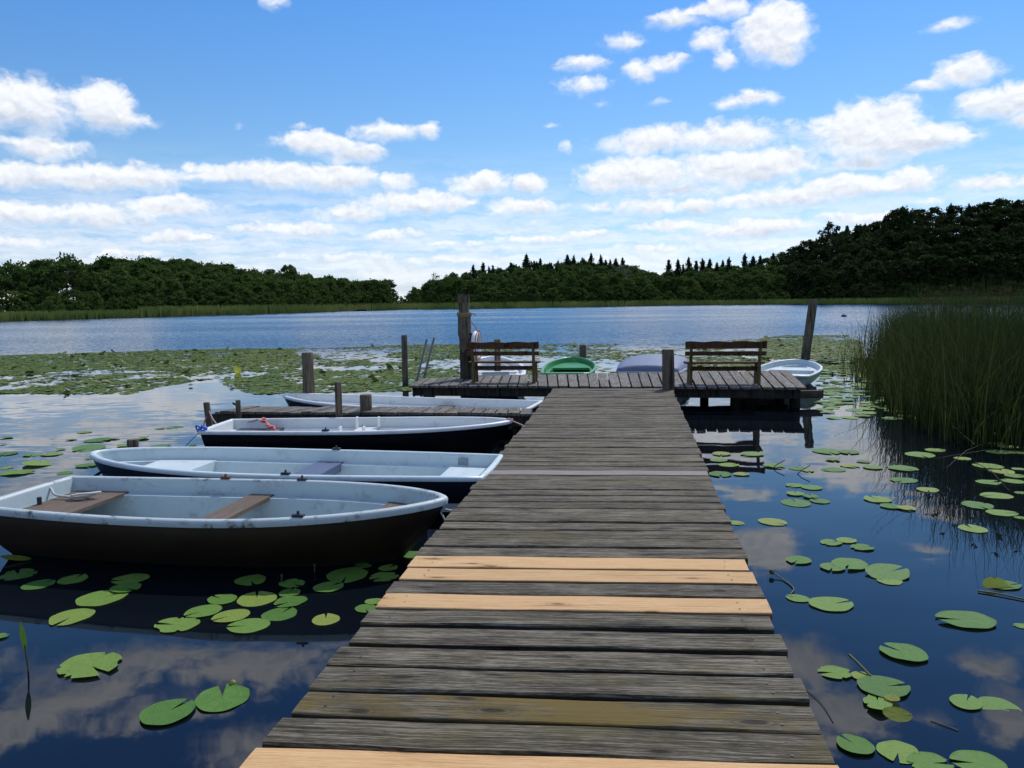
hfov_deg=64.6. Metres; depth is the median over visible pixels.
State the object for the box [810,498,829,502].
lily pad
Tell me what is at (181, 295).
bushy tree
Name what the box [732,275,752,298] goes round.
broadleaf tree
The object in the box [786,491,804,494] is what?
lily pad
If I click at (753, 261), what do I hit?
spruce tree
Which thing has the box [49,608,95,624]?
lily pad
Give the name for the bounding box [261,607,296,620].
lily pad
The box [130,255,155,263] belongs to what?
broadleaf tree
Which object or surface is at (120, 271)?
broadleaf tree
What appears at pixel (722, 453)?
lily pad
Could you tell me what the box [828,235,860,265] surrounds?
broadleaf tree
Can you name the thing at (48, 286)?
broadleaf tree
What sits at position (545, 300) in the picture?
bushy tree
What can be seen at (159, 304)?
bushy tree
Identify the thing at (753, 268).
broadleaf tree
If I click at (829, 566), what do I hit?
lily pad
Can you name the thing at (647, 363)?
rowing boat
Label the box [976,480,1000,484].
lily pad
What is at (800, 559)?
lily pad
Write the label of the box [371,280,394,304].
broadleaf tree
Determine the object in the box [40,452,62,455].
lily pad
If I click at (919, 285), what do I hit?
bushy tree
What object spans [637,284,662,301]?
bushy tree
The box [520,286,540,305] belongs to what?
bushy tree
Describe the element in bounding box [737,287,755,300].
bushy tree
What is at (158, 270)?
broadleaf tree
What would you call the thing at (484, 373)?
rowing boat
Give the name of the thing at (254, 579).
lily pad
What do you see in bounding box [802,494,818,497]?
lily pad
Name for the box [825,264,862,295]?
broadleaf tree
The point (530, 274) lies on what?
broadleaf tree
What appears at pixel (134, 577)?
lily pad
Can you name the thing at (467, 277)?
broadleaf tree
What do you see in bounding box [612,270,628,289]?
broadleaf tree
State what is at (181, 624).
lily pad
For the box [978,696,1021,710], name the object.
lily pad
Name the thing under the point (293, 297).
bushy tree
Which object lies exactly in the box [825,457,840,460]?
lily pad
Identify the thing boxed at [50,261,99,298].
broadleaf tree
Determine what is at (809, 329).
mooring post
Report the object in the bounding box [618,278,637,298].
broadleaf tree
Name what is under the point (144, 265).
broadleaf tree
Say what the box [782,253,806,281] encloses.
broadleaf tree
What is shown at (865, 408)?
lily pad
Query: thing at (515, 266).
broadleaf tree
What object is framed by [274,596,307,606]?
lily pad
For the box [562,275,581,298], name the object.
broadleaf tree
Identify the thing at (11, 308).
bushy tree
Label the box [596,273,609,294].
broadleaf tree
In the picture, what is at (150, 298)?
bushy tree
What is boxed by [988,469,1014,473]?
lily pad
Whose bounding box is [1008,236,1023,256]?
broadleaf tree
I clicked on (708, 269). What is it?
broadleaf tree
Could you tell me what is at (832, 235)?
broadleaf tree
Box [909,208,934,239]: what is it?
broadleaf tree
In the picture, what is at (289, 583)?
lily pad
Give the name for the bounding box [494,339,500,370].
mooring post
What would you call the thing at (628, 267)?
broadleaf tree
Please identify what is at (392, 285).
broadleaf tree
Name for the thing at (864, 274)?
broadleaf tree
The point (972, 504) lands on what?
lily pad
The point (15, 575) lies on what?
lily pad
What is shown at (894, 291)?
bushy tree
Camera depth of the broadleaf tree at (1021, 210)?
305.79 m
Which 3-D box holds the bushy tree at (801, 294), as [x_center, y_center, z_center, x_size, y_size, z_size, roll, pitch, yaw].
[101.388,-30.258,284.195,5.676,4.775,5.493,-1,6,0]
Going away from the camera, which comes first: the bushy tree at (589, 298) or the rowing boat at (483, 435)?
the rowing boat at (483, 435)
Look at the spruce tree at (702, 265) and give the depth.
378.67 m
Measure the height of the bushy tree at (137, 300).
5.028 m
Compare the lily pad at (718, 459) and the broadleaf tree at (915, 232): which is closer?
the lily pad at (718, 459)
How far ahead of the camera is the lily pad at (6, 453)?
11.64 m
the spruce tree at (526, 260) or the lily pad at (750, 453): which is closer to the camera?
the lily pad at (750, 453)
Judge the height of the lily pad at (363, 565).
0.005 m
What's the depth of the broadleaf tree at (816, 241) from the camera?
351.39 m
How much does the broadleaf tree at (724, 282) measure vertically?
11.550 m
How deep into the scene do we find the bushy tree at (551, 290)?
286.32 m
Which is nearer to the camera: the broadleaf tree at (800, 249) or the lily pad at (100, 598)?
the lily pad at (100, 598)
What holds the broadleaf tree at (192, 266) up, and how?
on the hills
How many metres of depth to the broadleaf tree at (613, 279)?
309.86 m
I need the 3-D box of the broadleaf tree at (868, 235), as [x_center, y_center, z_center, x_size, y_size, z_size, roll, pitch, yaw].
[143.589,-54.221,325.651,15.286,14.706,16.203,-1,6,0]
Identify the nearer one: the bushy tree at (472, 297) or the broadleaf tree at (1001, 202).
the bushy tree at (472, 297)
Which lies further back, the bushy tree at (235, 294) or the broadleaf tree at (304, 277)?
the broadleaf tree at (304, 277)
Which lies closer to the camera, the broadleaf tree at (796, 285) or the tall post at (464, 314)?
the tall post at (464, 314)
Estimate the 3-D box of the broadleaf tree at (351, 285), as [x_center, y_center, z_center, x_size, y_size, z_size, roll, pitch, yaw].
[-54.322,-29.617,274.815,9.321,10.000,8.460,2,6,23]
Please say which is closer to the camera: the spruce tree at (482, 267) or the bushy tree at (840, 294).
the bushy tree at (840, 294)
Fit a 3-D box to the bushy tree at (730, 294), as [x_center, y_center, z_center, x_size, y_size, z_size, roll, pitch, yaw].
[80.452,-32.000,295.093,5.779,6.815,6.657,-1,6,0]
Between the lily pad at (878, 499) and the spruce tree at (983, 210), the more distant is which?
the spruce tree at (983, 210)
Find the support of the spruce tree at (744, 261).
on the hills
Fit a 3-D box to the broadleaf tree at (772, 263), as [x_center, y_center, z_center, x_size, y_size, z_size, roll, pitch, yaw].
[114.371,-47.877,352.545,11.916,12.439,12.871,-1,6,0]
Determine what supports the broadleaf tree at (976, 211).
on the hills
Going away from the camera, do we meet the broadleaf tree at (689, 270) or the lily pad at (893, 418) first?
the lily pad at (893, 418)
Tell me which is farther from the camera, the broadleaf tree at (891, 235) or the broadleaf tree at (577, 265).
the broadleaf tree at (577, 265)
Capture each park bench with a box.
[466,341,540,383]
[683,341,766,384]
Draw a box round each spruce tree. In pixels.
[470,264,477,278]
[481,261,486,272]
[521,254,530,269]
[532,261,536,270]
[563,255,570,265]
[571,254,575,265]
[588,253,593,262]
[598,254,603,266]
[612,258,618,273]
[665,259,673,276]
[674,257,681,274]
[679,264,685,276]
[685,257,692,269]
[693,260,698,270]
[699,259,705,270]
[706,259,713,270]
[714,263,718,272]
[725,257,731,270]
[741,253,747,271]
[748,256,756,271]
[756,255,762,266]
[844,225,850,235]
[961,203,973,226]
[981,203,993,229]
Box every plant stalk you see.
[773,573,793,593]
[848,654,870,675]
[930,720,957,730]
[978,590,1023,599]
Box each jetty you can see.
[211,406,532,436]
[240,370,838,767]
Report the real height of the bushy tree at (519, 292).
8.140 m
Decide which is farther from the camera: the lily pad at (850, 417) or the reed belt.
the reed belt
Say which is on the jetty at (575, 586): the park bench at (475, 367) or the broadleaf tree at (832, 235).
the park bench at (475, 367)
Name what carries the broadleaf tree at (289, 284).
on the hills
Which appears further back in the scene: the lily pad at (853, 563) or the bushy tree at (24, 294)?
the bushy tree at (24, 294)
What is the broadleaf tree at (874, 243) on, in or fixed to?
on the hills
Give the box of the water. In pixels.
[0,302,1023,767]
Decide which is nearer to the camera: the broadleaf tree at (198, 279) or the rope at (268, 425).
the rope at (268, 425)
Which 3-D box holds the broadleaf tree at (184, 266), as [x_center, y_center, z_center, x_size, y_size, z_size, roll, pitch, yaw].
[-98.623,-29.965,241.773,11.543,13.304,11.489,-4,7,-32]
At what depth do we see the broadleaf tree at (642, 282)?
313.72 m
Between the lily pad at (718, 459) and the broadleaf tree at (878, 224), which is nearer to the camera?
the lily pad at (718, 459)
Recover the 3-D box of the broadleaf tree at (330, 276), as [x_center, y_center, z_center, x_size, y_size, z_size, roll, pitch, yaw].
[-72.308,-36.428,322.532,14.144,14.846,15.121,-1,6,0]
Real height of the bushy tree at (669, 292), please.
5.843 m
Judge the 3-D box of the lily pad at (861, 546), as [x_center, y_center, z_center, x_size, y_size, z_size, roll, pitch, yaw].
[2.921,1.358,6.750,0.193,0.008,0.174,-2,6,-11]
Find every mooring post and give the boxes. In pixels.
[127,438,138,447]
[203,402,212,426]
[235,400,240,418]
[301,352,314,392]
[335,382,342,416]
[360,394,371,410]
[401,335,408,386]
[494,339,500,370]
[579,345,585,357]
[662,349,674,393]
[801,299,817,360]
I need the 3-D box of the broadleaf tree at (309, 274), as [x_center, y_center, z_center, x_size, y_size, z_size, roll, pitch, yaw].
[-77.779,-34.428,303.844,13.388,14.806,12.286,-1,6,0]
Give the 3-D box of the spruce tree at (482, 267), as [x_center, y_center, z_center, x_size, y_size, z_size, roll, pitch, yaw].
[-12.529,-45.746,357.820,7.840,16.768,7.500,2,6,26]
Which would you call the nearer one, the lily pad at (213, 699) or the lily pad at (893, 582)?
the lily pad at (213, 699)
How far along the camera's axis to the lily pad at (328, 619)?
5.36 m
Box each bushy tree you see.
[0,290,22,311]
[0,305,6,313]
[4,290,37,312]
[9,305,21,312]
[19,305,36,312]
[33,304,50,312]
[41,295,65,310]
[50,291,71,310]
[56,289,87,310]
[63,304,74,311]
[69,300,92,310]
[78,294,103,312]
[81,291,103,308]
[94,301,112,311]
[101,298,120,312]
[114,296,135,310]
[127,293,154,309]
[138,294,162,308]
[154,300,167,306]
[159,296,181,308]
[169,291,193,307]
[182,301,197,305]
[201,292,225,307]
[211,296,234,309]
[222,291,242,307]
[232,289,258,306]
[254,294,267,304]
[260,291,278,305]
[277,292,298,305]
[291,289,314,305]
[305,293,324,305]
[322,295,335,305]
[329,292,350,306]
[345,293,360,305]
[357,291,380,304]
[369,288,392,307]
[393,296,404,303]
[412,296,424,304]
[423,291,441,303]
[437,294,454,304]
[469,294,476,302]
[475,292,490,302]
[485,286,507,302]
[497,288,516,305]
[507,285,526,301]
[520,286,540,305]
[537,295,549,302]
[544,287,565,305]
[559,286,578,303]
[567,287,590,303]
[585,293,597,301]
[597,285,616,303]
[605,284,627,301]
[620,291,634,300]
[626,286,645,300]
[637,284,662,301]
[662,290,676,301]
[676,286,693,301]
[687,287,703,301]
[698,292,712,302]
[710,290,726,300]
[725,287,740,302]
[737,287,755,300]
[750,287,766,300]
[765,291,779,299]
[794,291,809,299]
[808,287,825,299]
[828,285,846,299]
[846,283,868,300]
[861,282,884,299]
[884,289,899,298]
[912,284,934,297]
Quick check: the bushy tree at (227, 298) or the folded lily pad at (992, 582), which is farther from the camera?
the bushy tree at (227, 298)
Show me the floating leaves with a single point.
(253, 357)
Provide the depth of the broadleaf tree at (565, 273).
320.13 m
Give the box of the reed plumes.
[917,284,1023,310]
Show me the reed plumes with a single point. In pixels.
(986, 294)
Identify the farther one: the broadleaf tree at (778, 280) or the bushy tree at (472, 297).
the broadleaf tree at (778, 280)
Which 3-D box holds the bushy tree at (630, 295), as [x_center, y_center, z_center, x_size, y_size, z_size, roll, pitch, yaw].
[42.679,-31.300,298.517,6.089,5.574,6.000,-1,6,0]
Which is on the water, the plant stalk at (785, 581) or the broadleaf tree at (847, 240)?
the plant stalk at (785, 581)
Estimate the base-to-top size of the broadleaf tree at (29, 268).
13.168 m
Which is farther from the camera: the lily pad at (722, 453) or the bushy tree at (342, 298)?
the bushy tree at (342, 298)
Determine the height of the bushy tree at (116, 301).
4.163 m
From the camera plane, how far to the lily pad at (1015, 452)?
10.71 m
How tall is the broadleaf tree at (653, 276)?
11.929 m
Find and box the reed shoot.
[19,621,28,671]
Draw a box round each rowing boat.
[0,474,447,566]
[89,445,502,515]
[197,416,511,453]
[283,393,542,432]
[459,356,525,380]
[541,357,596,379]
[616,354,688,378]
[761,359,822,386]
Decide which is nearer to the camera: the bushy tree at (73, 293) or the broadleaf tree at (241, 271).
the bushy tree at (73, 293)
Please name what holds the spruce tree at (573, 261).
on the hills
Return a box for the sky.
[0,0,1023,303]
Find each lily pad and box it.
[0,451,17,455]
[0,469,34,474]
[0,555,30,560]
[0,568,37,580]
[0,633,8,637]
[20,579,55,589]
[22,460,51,464]
[23,453,41,455]
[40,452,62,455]
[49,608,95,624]
[56,471,72,474]
[57,574,87,583]
[57,652,121,677]
[72,445,105,450]
[75,463,94,466]
[75,590,128,605]
[83,437,110,441]
[109,582,141,591]
[111,574,149,583]
[139,698,195,724]
[151,444,170,446]
[154,617,199,631]
[166,426,183,428]
[184,604,221,616]
[195,684,249,711]
[207,594,236,603]
[211,609,249,621]
[227,618,269,632]
[234,574,265,585]
[237,591,276,606]
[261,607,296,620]
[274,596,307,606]
[278,579,304,587]
[279,588,300,596]
[312,613,339,624]
[313,581,343,591]
[326,567,367,582]
[353,563,371,567]
[355,604,375,611]
[365,598,380,603]
[369,572,398,580]
[378,564,397,570]
[404,551,417,557]
[709,471,730,476]
[710,458,726,460]
[713,451,730,454]
[719,463,738,466]
[731,521,743,524]
[733,472,748,474]
[740,451,763,455]
[758,518,786,524]
[763,463,784,466]
[781,499,810,506]
[785,483,802,486]
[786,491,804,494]
[786,556,811,563]
[786,594,809,601]
[789,466,806,469]
[801,485,822,489]
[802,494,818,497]
[809,597,853,610]
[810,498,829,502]
[812,448,840,453]
[817,665,851,678]
[820,539,841,544]
[820,563,845,570]
[821,403,838,404]
[821,467,845,471]
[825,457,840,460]
[831,558,867,568]
[836,537,856,542]
[836,734,874,753]
[839,450,859,453]
[840,463,859,466]
[842,416,858,418]
[845,408,862,411]
[850,544,874,549]
[851,671,867,678]
[857,411,875,413]
[857,675,910,696]
[859,407,874,409]
[863,465,882,468]
[863,693,892,709]
[864,495,891,501]
[865,563,909,580]
[876,578,902,584]
[876,740,918,763]
[879,642,928,660]
[880,503,898,507]
[882,417,902,419]
[882,706,912,721]
[884,694,899,700]
[888,465,918,470]
[890,477,917,482]
[897,505,915,509]
[905,452,934,457]
[907,751,953,767]
[916,487,938,491]
[925,448,945,451]
[935,610,996,627]
[949,694,982,709]
[949,750,1007,767]
[953,457,970,459]
[958,524,987,532]
[961,501,993,508]
[972,463,1003,468]
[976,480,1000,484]
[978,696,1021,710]
[980,492,1013,498]
[982,577,1021,588]
[986,450,1010,453]
[986,509,1017,515]
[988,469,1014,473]
[1000,479,1023,482]
[1004,474,1023,477]
[1009,451,1023,453]
[1014,623,1023,627]
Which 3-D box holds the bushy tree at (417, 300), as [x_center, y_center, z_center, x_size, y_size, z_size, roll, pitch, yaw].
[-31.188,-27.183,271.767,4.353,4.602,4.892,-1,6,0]
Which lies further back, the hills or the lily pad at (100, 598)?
the hills
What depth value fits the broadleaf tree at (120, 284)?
176.76 m
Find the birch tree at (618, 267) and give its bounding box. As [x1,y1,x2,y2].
[611,264,629,281]
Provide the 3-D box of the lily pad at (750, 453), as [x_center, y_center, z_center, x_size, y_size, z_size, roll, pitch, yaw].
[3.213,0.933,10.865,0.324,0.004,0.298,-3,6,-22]
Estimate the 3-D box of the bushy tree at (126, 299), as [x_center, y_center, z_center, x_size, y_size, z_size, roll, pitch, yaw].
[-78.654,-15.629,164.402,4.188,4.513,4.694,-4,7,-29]
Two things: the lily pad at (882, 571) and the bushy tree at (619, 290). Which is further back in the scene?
the bushy tree at (619, 290)
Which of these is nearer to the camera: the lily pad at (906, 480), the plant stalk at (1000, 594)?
the plant stalk at (1000, 594)
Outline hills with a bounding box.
[49,242,1022,319]
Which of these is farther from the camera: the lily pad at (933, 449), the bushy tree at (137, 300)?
the bushy tree at (137, 300)
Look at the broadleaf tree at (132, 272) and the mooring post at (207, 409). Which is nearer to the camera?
the mooring post at (207, 409)
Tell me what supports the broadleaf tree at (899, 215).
on the hills
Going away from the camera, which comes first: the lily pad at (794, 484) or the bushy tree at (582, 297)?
the lily pad at (794, 484)
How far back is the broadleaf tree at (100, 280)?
185.09 m
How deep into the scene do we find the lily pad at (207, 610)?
5.53 m
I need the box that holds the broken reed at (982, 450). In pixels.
[939,450,1023,457]
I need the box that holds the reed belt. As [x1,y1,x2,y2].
[0,296,1022,321]
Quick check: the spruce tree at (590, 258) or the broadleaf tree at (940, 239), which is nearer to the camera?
the broadleaf tree at (940, 239)
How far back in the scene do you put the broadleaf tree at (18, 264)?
191.56 m
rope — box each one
[49,487,100,497]
[195,425,207,431]
[209,411,257,423]
[260,417,278,430]
[506,418,523,425]
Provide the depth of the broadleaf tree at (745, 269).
355.44 m
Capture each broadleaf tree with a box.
[0,264,26,299]
[0,268,11,289]
[2,259,30,295]
[6,267,45,299]
[17,265,36,288]
[23,258,70,291]
[24,279,57,306]
[26,258,65,292]
[27,285,54,308]
[30,264,64,298]
[46,257,80,291]
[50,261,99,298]
[52,252,85,304]
[60,259,90,289]
[69,266,104,293]
[74,276,109,308]
[84,269,111,290]
[89,273,131,300]
[92,253,127,273]
[94,283,122,308]
[105,265,138,287]
[107,280,136,309]
[111,256,130,262]
[120,262,138,275]
[121,275,142,307]
[124,281,152,305]
[125,267,144,280]
[128,261,148,270]
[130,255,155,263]
[137,271,164,299]
[141,265,172,277]
[142,277,170,307]
[147,257,178,267]
[158,279,186,307]
[159,275,175,296]
[165,265,192,286]
[166,271,197,304]
[167,257,185,265]
[171,261,191,271]
[178,258,197,270]
[181,281,208,305]
[185,262,203,279]
[189,275,212,303]
[195,274,226,300]
[196,279,223,305]
[200,265,231,285]
[205,261,220,266]
[213,279,239,305]
[215,262,239,270]
[216,266,237,279]
[223,276,248,302]
[227,282,249,304]
[235,269,249,276]
[238,272,252,280]
[240,275,264,292]
[245,280,274,304]
[250,270,264,275]
[253,273,269,303]
[255,280,286,302]
[261,269,275,274]
[261,277,283,295]
[267,272,281,280]
[271,278,301,305]
[278,264,299,277]
[280,274,300,283]
[286,279,319,304]
[294,276,309,285]
[295,279,316,298]
[301,272,314,278]
[308,280,330,304]
[321,279,342,303]
[323,274,337,279]
[328,279,353,302]
[340,282,363,302]
[350,279,367,304]
[357,278,385,304]
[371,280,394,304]
[381,278,399,304]
[404,290,420,303]
[419,283,440,303]
[426,280,443,301]
[435,281,455,303]
[439,276,461,301]
[444,272,459,277]
[447,278,472,297]
[457,274,473,293]
[464,279,486,301]
[474,275,489,302]
[488,273,507,291]
[496,277,514,302]
[499,271,513,287]
[505,263,520,271]
[507,275,524,299]
[510,266,533,287]
[517,270,545,298]
[525,279,546,300]
[538,265,549,277]
[540,271,560,297]
[554,264,564,276]
[555,270,579,297]
[557,265,576,288]
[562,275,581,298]
[571,262,582,274]
[574,276,595,300]
[586,273,609,301]
[594,266,613,287]
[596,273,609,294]
[605,263,618,274]
[606,274,626,299]
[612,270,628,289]
[615,264,632,279]
[615,269,632,277]
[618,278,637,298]
[628,273,650,293]
[628,277,652,299]
[631,266,648,277]
[645,272,658,296]
[649,274,664,283]
[650,276,675,301]
[662,270,674,276]
[662,275,686,300]
[677,277,703,298]
[685,267,700,273]
[685,270,696,280]
[689,272,705,299]
[700,267,713,273]
[700,272,720,294]
[701,278,721,299]
[715,273,739,296]
[716,271,727,279]
[719,266,730,272]
[729,268,745,285]
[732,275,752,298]
[739,266,749,280]
[741,270,761,295]
[745,266,762,288]
[749,273,777,299]
[758,270,777,292]
[762,257,775,265]
[763,260,783,274]
[766,265,777,284]
[766,273,790,298]
[769,249,795,265]
[772,265,792,293]
[779,262,806,288]
[781,267,815,297]
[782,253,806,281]
[786,245,803,251]
[794,239,818,272]
[801,259,832,282]
[801,264,837,296]
[803,247,835,270]
[805,243,827,272]
[807,237,831,257]
[811,221,846,260]
[821,232,840,246]
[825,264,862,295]
[826,253,860,284]
[827,230,859,248]
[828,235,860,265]
[832,243,860,268]
[848,237,887,269]
[849,224,873,243]
[851,231,881,257]
[851,248,880,276]
[855,259,892,289]
[861,221,890,247]
[871,247,900,278]
[873,217,906,246]
[874,230,911,260]
[877,205,918,250]
[879,214,902,227]
[892,225,939,258]
[892,257,928,290]
[896,216,927,248]
[896,241,931,272]
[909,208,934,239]
[921,225,952,255]
[923,215,950,236]
[925,206,951,225]
[938,205,966,232]
[942,225,980,258]
[943,214,975,237]
[949,241,978,270]
[955,205,981,224]
[955,255,1002,289]
[963,210,1001,239]
[973,202,998,225]
[980,207,1023,237]
[989,236,1023,271]
[991,198,1023,232]
[995,207,1023,233]
[995,221,1023,252]
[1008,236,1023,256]
[1010,199,1023,216]
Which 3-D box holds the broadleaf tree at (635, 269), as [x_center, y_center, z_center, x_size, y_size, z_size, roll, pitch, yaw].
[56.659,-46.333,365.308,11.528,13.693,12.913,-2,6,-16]
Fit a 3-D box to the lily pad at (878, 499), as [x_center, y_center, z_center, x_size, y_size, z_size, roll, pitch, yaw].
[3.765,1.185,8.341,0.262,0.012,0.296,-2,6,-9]
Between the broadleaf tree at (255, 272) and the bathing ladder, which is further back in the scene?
the broadleaf tree at (255, 272)
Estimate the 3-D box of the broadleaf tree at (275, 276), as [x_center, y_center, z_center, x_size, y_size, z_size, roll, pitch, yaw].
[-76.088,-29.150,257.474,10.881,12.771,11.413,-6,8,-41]
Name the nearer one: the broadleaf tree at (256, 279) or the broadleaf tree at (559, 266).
the broadleaf tree at (256, 279)
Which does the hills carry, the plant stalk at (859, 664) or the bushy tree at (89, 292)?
the bushy tree at (89, 292)
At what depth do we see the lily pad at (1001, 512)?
7.76 m
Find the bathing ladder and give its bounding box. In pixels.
[412,337,434,393]
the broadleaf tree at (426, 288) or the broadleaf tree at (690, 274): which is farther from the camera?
the broadleaf tree at (690, 274)
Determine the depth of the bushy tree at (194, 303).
182.99 m
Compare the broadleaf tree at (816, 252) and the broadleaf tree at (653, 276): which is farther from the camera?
the broadleaf tree at (653, 276)
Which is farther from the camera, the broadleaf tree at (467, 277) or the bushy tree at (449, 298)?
the broadleaf tree at (467, 277)
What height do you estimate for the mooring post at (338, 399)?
1.663 m
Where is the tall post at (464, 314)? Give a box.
[457,293,475,397]
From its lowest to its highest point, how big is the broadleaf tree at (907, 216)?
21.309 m
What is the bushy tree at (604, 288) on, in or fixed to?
on the hills
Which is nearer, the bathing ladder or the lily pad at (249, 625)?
the lily pad at (249, 625)
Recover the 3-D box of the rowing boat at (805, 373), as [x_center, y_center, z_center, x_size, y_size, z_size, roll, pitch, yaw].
[6.710,-0.184,19.709,1.544,0.614,3.445,2,6,26]
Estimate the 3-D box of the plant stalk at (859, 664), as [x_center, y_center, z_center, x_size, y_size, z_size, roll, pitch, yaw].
[1.941,1.570,4.526,0.015,0.060,0.176,-2,6,-17]
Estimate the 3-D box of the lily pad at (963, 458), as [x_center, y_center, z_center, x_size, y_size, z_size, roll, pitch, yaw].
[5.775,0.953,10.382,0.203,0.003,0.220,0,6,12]
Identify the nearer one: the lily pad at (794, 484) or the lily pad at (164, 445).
the lily pad at (794, 484)
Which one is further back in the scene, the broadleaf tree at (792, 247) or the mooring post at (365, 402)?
the broadleaf tree at (792, 247)
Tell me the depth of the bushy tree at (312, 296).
232.33 m
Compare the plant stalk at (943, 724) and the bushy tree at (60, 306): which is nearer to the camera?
the plant stalk at (943, 724)
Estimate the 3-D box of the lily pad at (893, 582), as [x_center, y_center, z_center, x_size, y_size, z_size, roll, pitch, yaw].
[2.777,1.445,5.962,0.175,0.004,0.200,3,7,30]
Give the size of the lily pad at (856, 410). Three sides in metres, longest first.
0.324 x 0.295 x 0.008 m
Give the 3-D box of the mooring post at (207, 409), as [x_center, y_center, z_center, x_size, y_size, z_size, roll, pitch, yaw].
[-4.396,0.955,11.901,0.204,1.381,0.099,-1,6,0]
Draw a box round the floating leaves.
[0,335,864,393]
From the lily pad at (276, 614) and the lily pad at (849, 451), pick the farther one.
the lily pad at (849, 451)
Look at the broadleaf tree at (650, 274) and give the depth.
366.00 m
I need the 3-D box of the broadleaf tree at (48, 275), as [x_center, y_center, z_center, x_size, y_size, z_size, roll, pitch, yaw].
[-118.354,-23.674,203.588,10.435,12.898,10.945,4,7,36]
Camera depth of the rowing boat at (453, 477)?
8.87 m
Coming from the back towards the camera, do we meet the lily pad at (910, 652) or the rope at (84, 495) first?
the rope at (84, 495)
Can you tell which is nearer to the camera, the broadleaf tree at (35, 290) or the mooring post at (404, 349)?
the mooring post at (404, 349)
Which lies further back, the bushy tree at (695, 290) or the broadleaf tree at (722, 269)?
the broadleaf tree at (722, 269)
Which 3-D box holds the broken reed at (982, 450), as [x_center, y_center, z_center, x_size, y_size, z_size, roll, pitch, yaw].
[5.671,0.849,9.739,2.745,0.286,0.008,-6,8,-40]
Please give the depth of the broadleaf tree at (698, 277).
329.74 m
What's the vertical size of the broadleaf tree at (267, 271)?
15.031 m
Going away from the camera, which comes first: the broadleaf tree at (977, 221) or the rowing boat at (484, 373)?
the rowing boat at (484, 373)
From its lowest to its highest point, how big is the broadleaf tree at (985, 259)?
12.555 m
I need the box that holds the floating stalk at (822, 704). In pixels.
[806,689,833,722]
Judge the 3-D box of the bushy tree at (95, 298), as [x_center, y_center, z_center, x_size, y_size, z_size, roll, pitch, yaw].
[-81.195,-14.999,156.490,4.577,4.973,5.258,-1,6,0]
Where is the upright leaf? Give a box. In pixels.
[234,365,240,372]
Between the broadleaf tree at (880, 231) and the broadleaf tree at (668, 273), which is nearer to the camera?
the broadleaf tree at (880, 231)
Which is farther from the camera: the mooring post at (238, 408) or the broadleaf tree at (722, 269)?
the broadleaf tree at (722, 269)
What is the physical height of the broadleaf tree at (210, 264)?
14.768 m
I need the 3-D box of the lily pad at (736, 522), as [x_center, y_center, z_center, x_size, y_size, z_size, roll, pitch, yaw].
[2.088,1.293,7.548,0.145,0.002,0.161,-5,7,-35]
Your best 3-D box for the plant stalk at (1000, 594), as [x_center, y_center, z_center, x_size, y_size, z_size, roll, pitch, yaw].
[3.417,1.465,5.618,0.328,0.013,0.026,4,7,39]
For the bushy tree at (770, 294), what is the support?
on the hills
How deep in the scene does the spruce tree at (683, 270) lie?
375.65 m
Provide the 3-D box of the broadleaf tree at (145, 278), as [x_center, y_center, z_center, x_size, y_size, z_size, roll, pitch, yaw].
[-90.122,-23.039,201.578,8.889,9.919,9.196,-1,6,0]
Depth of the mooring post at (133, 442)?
9.36 m
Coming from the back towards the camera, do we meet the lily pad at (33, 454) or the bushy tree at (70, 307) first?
the bushy tree at (70, 307)
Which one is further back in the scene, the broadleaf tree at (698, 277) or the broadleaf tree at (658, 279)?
the broadleaf tree at (698, 277)
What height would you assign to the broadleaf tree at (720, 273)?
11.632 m
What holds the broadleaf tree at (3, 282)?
on the hills
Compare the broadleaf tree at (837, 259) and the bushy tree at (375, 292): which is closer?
the bushy tree at (375, 292)
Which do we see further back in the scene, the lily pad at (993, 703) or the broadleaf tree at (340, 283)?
the broadleaf tree at (340, 283)
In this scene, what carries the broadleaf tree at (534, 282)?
on the hills
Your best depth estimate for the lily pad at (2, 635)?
5.16 m
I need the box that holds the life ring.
[471,322,481,360]
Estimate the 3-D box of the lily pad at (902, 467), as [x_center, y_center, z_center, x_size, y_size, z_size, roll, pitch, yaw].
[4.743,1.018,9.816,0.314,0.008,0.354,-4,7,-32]
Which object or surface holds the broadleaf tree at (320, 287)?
on the hills
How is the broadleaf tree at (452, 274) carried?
on the hills
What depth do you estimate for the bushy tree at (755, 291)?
291.09 m
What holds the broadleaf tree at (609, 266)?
on the hills
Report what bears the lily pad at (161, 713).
on the water
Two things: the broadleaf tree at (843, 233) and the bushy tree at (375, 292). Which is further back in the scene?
the broadleaf tree at (843, 233)
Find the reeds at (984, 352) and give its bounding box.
[836,271,1023,450]
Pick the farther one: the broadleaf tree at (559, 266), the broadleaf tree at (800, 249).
the broadleaf tree at (559, 266)
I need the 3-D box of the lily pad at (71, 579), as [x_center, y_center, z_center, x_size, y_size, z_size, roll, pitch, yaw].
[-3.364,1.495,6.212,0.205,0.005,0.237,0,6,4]
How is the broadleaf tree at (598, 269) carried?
on the hills
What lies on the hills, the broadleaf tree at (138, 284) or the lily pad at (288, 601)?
the broadleaf tree at (138, 284)
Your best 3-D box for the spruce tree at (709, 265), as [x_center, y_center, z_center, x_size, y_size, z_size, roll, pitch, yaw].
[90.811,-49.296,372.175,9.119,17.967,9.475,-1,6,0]
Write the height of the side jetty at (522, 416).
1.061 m
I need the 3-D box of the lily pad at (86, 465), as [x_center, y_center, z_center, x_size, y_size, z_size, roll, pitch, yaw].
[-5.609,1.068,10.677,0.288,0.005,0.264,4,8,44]
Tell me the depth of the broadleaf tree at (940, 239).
298.46 m
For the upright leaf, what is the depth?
25.00 m
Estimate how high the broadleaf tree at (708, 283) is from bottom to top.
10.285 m
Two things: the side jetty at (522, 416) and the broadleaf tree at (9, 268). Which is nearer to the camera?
the side jetty at (522, 416)

